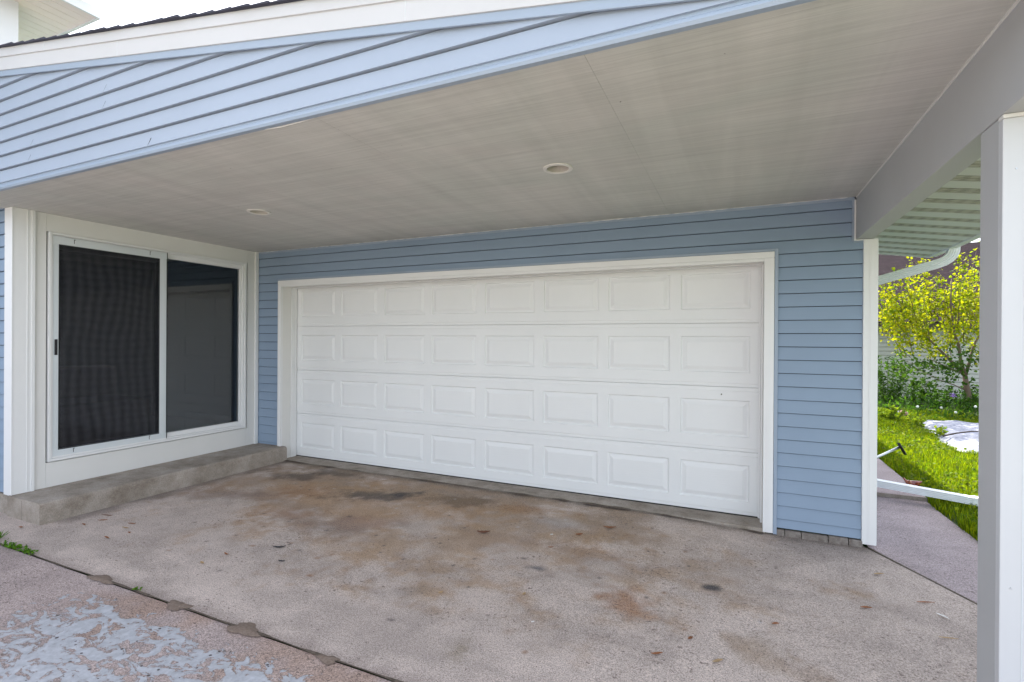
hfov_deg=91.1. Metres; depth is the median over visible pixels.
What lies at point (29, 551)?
weed
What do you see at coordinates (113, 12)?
sky
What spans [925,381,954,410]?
leafy plant
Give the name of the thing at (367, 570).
driveway
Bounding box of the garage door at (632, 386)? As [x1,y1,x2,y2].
[296,266,758,517]
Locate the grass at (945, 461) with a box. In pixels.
[877,407,978,540]
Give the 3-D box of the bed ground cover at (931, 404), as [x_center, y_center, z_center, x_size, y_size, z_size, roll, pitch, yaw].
[9.650,1.222,10.070,6.524,0.491,4.134,0,0,24]
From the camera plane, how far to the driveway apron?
2.28 m
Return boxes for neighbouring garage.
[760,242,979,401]
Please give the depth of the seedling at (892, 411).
8.82 m
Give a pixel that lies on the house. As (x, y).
(616, 252)
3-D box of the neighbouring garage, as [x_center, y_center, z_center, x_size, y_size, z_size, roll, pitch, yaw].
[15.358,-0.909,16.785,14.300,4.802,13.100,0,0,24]
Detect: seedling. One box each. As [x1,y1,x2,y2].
[877,403,906,419]
[907,414,929,426]
[931,425,948,436]
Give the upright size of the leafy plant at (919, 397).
0.705 m
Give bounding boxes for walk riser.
[877,492,926,501]
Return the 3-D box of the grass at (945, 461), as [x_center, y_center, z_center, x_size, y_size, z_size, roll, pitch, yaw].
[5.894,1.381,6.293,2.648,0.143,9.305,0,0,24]
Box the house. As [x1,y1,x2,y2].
[0,0,1023,681]
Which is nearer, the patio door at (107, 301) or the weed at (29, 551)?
the weed at (29, 551)
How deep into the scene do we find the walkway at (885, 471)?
5.12 m
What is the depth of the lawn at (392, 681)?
3.09 m
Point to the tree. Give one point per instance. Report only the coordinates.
(919, 317)
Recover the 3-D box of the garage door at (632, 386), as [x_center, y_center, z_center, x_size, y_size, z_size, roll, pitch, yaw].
[-0.304,0.353,4.925,4.903,2.036,0.046,0,0,24]
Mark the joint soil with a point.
(307, 650)
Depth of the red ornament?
4.64 m
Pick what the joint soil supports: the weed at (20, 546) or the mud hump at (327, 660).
the mud hump at (327, 660)
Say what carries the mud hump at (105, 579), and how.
on the joint soil
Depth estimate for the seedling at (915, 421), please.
8.20 m
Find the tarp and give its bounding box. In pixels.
[923,420,978,453]
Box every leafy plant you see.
[901,376,932,408]
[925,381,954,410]
[952,390,978,413]
[960,381,978,402]
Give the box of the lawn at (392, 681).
[2,401,978,681]
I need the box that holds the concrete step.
[7,443,286,525]
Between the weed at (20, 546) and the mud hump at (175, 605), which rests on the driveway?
the weed at (20, 546)
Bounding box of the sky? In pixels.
[69,0,979,241]
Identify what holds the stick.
on the tarp
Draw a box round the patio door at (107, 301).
[46,232,246,461]
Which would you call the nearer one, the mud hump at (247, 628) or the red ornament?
the mud hump at (247, 628)
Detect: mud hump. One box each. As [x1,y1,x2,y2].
[87,575,112,583]
[166,600,192,610]
[227,622,260,636]
[316,654,339,664]
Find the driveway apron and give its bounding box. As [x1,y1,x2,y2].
[0,545,391,681]
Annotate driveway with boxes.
[0,461,976,681]
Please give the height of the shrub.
1.182 m
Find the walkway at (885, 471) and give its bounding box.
[877,458,924,496]
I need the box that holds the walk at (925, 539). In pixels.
[867,496,977,602]
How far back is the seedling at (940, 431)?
7.42 m
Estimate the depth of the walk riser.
4.53 m
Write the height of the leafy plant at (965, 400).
0.478 m
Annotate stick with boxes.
[942,431,978,436]
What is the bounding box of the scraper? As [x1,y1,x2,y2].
[877,443,906,458]
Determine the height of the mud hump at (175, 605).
0.008 m
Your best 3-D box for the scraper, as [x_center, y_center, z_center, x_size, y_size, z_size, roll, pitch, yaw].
[3.820,1.191,5.189,0.648,0.275,0.106,0,0,-10]
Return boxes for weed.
[1,538,27,550]
[19,547,38,554]
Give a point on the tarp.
(968, 440)
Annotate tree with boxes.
[878,248,979,411]
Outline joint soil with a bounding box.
[0,460,976,681]
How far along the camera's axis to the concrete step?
4.33 m
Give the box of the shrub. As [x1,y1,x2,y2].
[877,355,908,407]
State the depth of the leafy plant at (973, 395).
10.59 m
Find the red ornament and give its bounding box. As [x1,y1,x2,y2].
[903,478,921,485]
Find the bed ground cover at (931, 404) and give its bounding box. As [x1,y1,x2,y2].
[877,388,978,419]
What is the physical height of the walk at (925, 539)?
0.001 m

